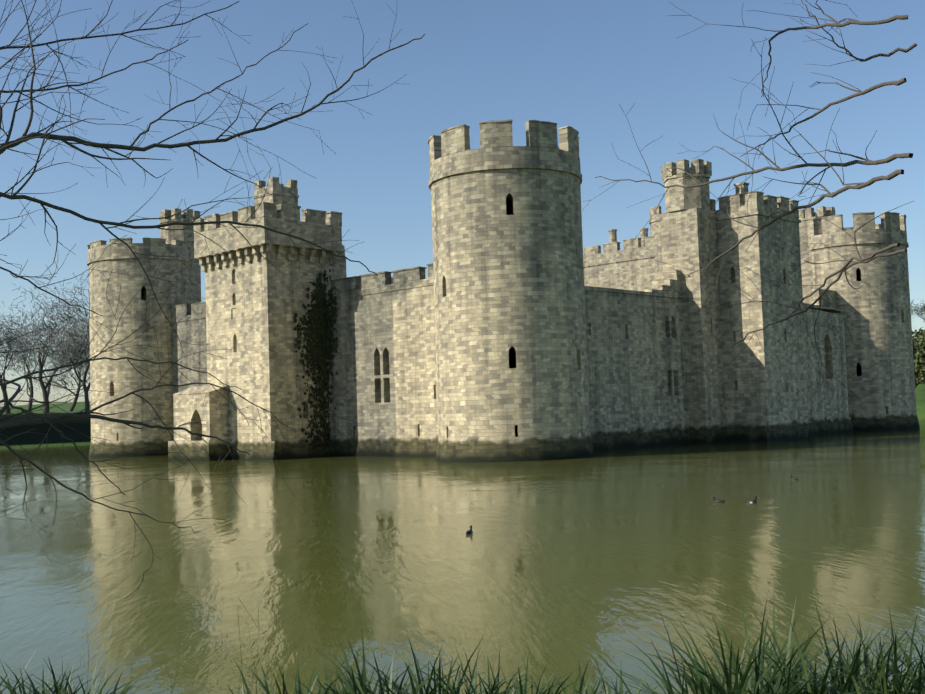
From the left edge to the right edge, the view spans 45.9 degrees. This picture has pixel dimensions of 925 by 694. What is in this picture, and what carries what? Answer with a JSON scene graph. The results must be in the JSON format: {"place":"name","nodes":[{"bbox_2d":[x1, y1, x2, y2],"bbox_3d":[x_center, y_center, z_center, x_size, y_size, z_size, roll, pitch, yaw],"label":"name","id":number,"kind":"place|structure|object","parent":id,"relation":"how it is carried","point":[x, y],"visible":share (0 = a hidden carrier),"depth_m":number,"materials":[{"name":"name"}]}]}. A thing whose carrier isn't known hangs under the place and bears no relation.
{"place":"outdoors","nodes":[
{"label":"outdoors","id":0,"kind":"place"},
{"bbox_2d":[0,416,924,693],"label":"moat water","id":1,"kind":"structure","parent":0,"point":[554,564],"depth_m":21.14,"materials":[{"name":"green liquid"}]},
{"bbox_2d":[87,237,192,456],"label":"tower","id":2,"kind":"structure","parent":1,"relation":"in","point":[119,378],"depth_m":90.62,"materials":[{"name":"stone"}]},
{"bbox_2d":[159,208,200,303],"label":"turret","id":3,"kind":"object","parent":2,"relation":"on","point":[187,235],"visible":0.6,"depth_m":94.14,"materials":[{"name":"stone"}]},
{"bbox_2d":[168,385,231,460],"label":"postern pier","id":4,"kind":"structure","parent":1,"relation":"in","point":[188,404],"depth_m":76.68,"materials":[{"name":"stone"}]},
{"bbox_2d":[193,177,346,459],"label":"square tower","id":5,"kind":"structure","parent":1,"relation":"in","point":[251,334],"depth_m":75.64,"materials":[{"name":"stone"}]},
{"bbox_2d":[293,269,337,453],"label":"ivy","id":6,"kind":"object","parent":5,"relation":"attached to","point":[322,335],"visible":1,"depth_m":76.65,"materials":[{"name":"green plant"}]},
{"bbox_2d":[171,263,438,456],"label":"wall","id":7,"kind":"structure","parent":1,"relation":"in","point":[384,366],"depth_m":73.67,"materials":[{"name":"stone"}]},
{"bbox_2d":[466,525,472,533],"bbox_3d":[0.168,4.373,25.991,0.158,0.229,0.425,-3,-3,19],"label":"duck","id":8,"kind":"object","parent":1,"relation":"on","point":[470,531],"visible":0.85,"depth_m":25.91},
{"bbox_2d":[428,119,594,461],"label":"tower","id":9,"kind":"structure","parent":1,"relation":"in","point":[510,327],"depth_m":61.58,"materials":[{"name":"stone"}]},
{"bbox_2d":[583,228,656,290],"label":"wall","id":10,"kind":"structure","parent":1,"relation":"in","point":[631,266],"depth_m":108.38,"materials":[{"name":"stone"}]},
{"bbox_2d":[649,206,665,272],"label":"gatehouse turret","id":11,"kind":"object","parent":10,"relation":"attached to","point":[655,220],"visible":0.25,"depth_m":105.16,"materials":[{"name":"beige stone"}]},
{"bbox_2d":[584,270,689,450],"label":"wall","id":12,"kind":"structure","parent":1,"relation":"in","point":[637,385],"depth_m":74.58,"materials":[{"name":"stone"}]},
{"bbox_2d":[661,159,727,442],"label":"stair turret","id":13,"kind":"object","parent":1,"relation":"in","point":[684,241],"visible":0.85,"depth_m":79.05,"materials":[{"name":"beige stone"}]},
{"bbox_2d":[711,496,724,502],"bbox_3d":[7.457,4.473,31.913,0.420,0.229,0.163,-5,-5,44],"label":"duck","id":14,"kind":"object","parent":1,"relation":"on","point":[719,501],"visible":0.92,"depth_m":31.84},
{"bbox_2d":[745,496,758,502],"bbox_3d":[8.343,4.421,31.515,0.425,0.229,0.158,-3,-4,21],"label":"duck","id":15,"kind":"object","parent":1,"relation":"on","point":[751,501],"visible":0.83,"depth_m":31.46},
{"bbox_2d":[710,182,814,441],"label":"tower","id":16,"kind":"structure","parent":1,"relation":"in","point":[760,385],"depth_m":79.23,"materials":[{"name":"stone"}]},
{"bbox_2d":[812,289,835,313],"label":"wall","id":17,"kind":"structure","parent":1,"relation":"in","point":[829,296],"depth_m":95.78,"materials":[{"name":"stone"}]},
{"bbox_2d":[803,303,853,434],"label":"castle wall","id":18,"kind":"structure","parent":1,"relation":"in","point":[829,413],"depth_m":90.31,"materials":[{"name":"stone"}]},
{"bbox_2d":[809,212,919,430],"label":"tower","id":19,"kind":"structure","parent":1,"relation":"in","point":[876,308],"depth_m":96.17,"materials":[{"name":"stone"}]},
{"bbox_2d":[799,206,834,303],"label":"turret","id":20,"kind":"object","parent":19,"relation":"on","point":[807,215],"visible":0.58,"depth_m":99.71,"materials":[{"name":"stone"}]},
{"bbox_2d":[0,594,924,693],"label":"sedge grass","id":21,"kind":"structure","parent":0,"point":[785,678],"depth_m":7.87,"materials":[{"name":"green plant"}]},
{"bbox_2d":[0,380,924,447],"bbox_3d":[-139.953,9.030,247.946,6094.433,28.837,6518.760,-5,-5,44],"label":"ground","id":22,"kind":"structure","parent":0,"point":[35,438],"depth_m":148.25,"materials":[{"name":"green plant"}]},
{"bbox_2d":[0,273,204,413],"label":"trees","id":23,"kind":"object","parent":22,"relation":"on","point":[70,349],"visible":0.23,"depth_m":172.24,"materials":[{"name":"grey plant"}]},
{"bbox_2d":[910,299,924,321],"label":"hilltop trees","id":24,"kind":"object","parent":22,"relation":"on","point":[920,309],"visible":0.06,"depth_m":400.94,"materials":[{"name":"grey plant"}]},
{"bbox_2d":[912,327,924,387],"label":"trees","id":25,"kind":"object","parent":22,"relation":"on","point":[919,356],"visible":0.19,"depth_m":198.51,"materials":[{"name":"green plant"}]},
{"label":"nearby tree trunks","id":26,"kind":"object","parent":22,"relation":"on","visible":0},
{"bbox_2d":[0,0,916,597],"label":"tree","id":27,"kind":"object","parent":26,"relation":"attached to","point":[68,140],"visible":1,"depth_m":5.38,"materials":[{"name":"brown plant"}]},
{"bbox_2d":[0,0,924,405],"label":"sky","id":28,"kind":"structure","parent":0,"point":[572,63],"materials":[{"name":"blue"}]}
]}

